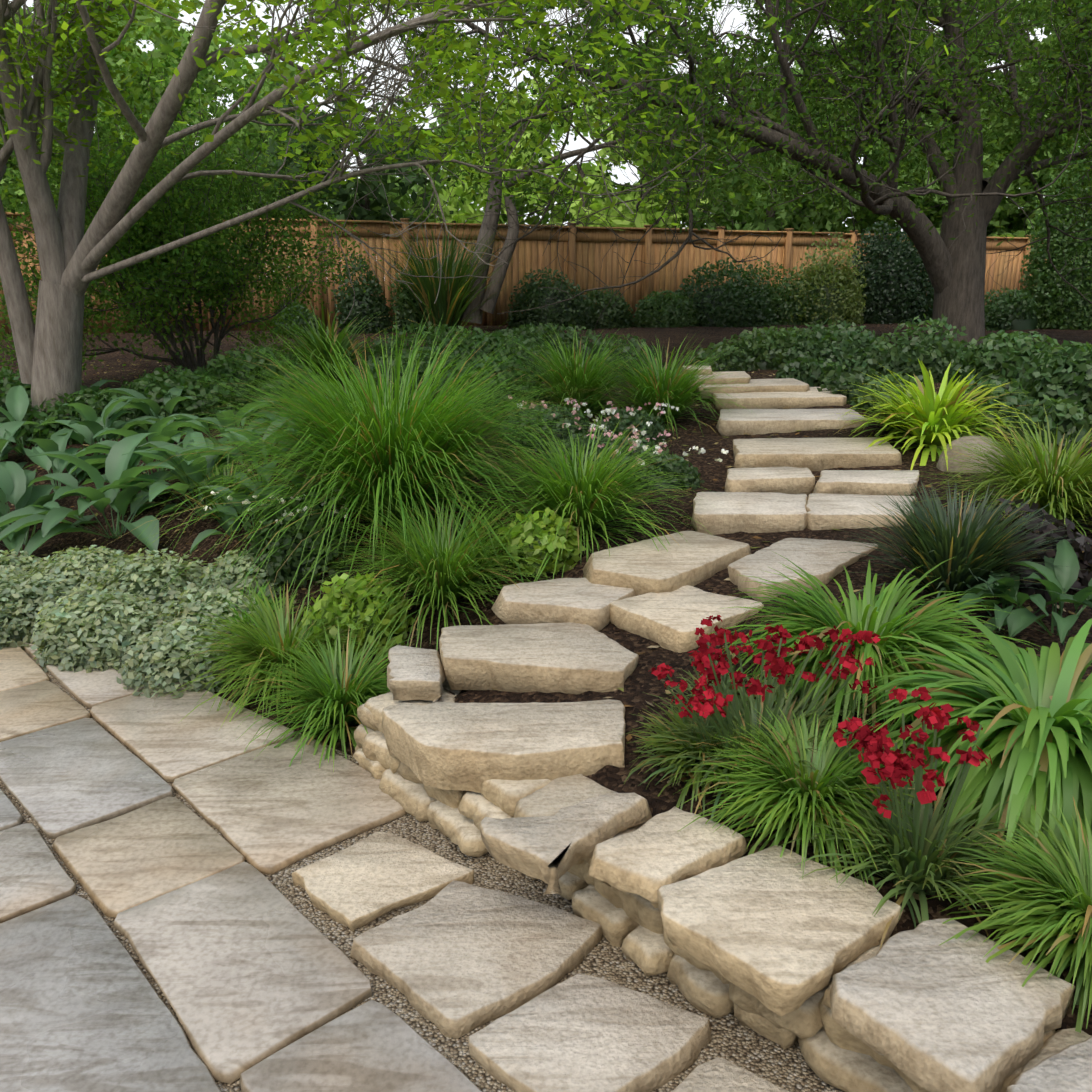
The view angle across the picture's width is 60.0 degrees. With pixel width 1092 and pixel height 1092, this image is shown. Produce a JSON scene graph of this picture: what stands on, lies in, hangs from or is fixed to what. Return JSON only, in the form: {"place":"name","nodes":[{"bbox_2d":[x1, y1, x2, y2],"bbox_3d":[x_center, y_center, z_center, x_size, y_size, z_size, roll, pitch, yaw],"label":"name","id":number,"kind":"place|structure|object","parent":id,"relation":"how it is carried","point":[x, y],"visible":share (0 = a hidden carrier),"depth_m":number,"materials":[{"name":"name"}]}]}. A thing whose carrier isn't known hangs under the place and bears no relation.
{"place":"outdoors","nodes":[
{"label":"outdoors","id":0,"kind":"place"},
{"bbox_2d":[9,0,1081,280],"label":"sky","id":1,"kind":"structure","parent":0,"point":[579,143],"materials":[{"name":"white"}]},
{"bbox_2d":[0,283,1091,1037],"bbox_3d":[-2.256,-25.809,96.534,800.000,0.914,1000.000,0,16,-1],"label":"mulch","id":2,"kind":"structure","parent":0,"point":[640,681],"depth_m":4.96,"materials":[{"name":"brown soil"}]},
{"bbox_2d":[0,5,389,384],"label":"big shrub","id":3,"kind":"object","parent":2,"relation":"on","point":[142,243],"depth_m":9.75,"materials":[{"name":"green plant"}]},
{"bbox_2d":[0,646,844,1091],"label":"gravel","id":4,"kind":"structure","parent":2,"relation":"on","point":[734,1040],"depth_m":2.45,"materials":[{"name":"grey gravel"}]},
{"bbox_2d":[0,634,481,1091],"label":"patio flagstones","id":5,"kind":"object","parent":4,"relation":"on","point":[255,974],"visible":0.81,"depth_m":2.67,"materials":[{"name":"stone"}]},
{"bbox_2d":[292,365,1091,1091],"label":"stone steps","id":6,"kind":"structure","parent":4,"relation":"on","point":[766,943],"depth_m":2.51,"materials":[{"name":"beige stone"}]},
{"bbox_2d":[0,0,1008,433],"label":"tree","id":7,"kind":"object","parent":2,"relation":"on","point":[50,342],"depth_m":6.73,"materials":[{"name":"green plant"}]},
{"bbox_2d":[0,208,1045,335],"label":"wooden fence","id":8,"kind":"object","parent":2,"relation":"on","point":[591,251],"visible":0.25,"depth_m":19.94,"materials":[{"name":"brown wood"}]},
{"bbox_2d":[0,138,1091,1032],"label":"garden plants","id":9,"kind":"object","parent":2,"relation":"on","point":[394,446],"visible":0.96,"depth_m":4.62,"materials":[{"name":"green plant"}]},
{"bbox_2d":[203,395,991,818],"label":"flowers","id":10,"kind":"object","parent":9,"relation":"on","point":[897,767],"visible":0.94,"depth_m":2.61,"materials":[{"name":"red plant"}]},
{"bbox_2d":[228,0,986,323],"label":"tree","id":11,"kind":"object","parent":2,"relation":"on","point":[596,58],"depth_m":15.96,"materials":[{"name":"green plant"}]},
{"bbox_2d":[257,0,1091,346],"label":"tree","id":12,"kind":"object","parent":2,"relation":"on","point":[1051,66],"depth_m":11.23,"materials":[{"name":"green plant"}]},
{"bbox_2d":[936,436,1002,472],"bbox_3d":[2.523,-0.540,5.584,0.396,0.225,0.305,0,16,-1],"label":"boulder","id":13,"kind":"object","parent":2,"relation":"on","point":[951,454],"visible":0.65,"depth_m":5.50,"materials":[{"name":"beige stone"}]},
{"bbox_2d":[0,0,1091,305],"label":"tree","id":14,"kind":"object","parent":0,"point":[402,194],"depth_m":27.77,"materials":[{"name":"green plant"}]}
]}

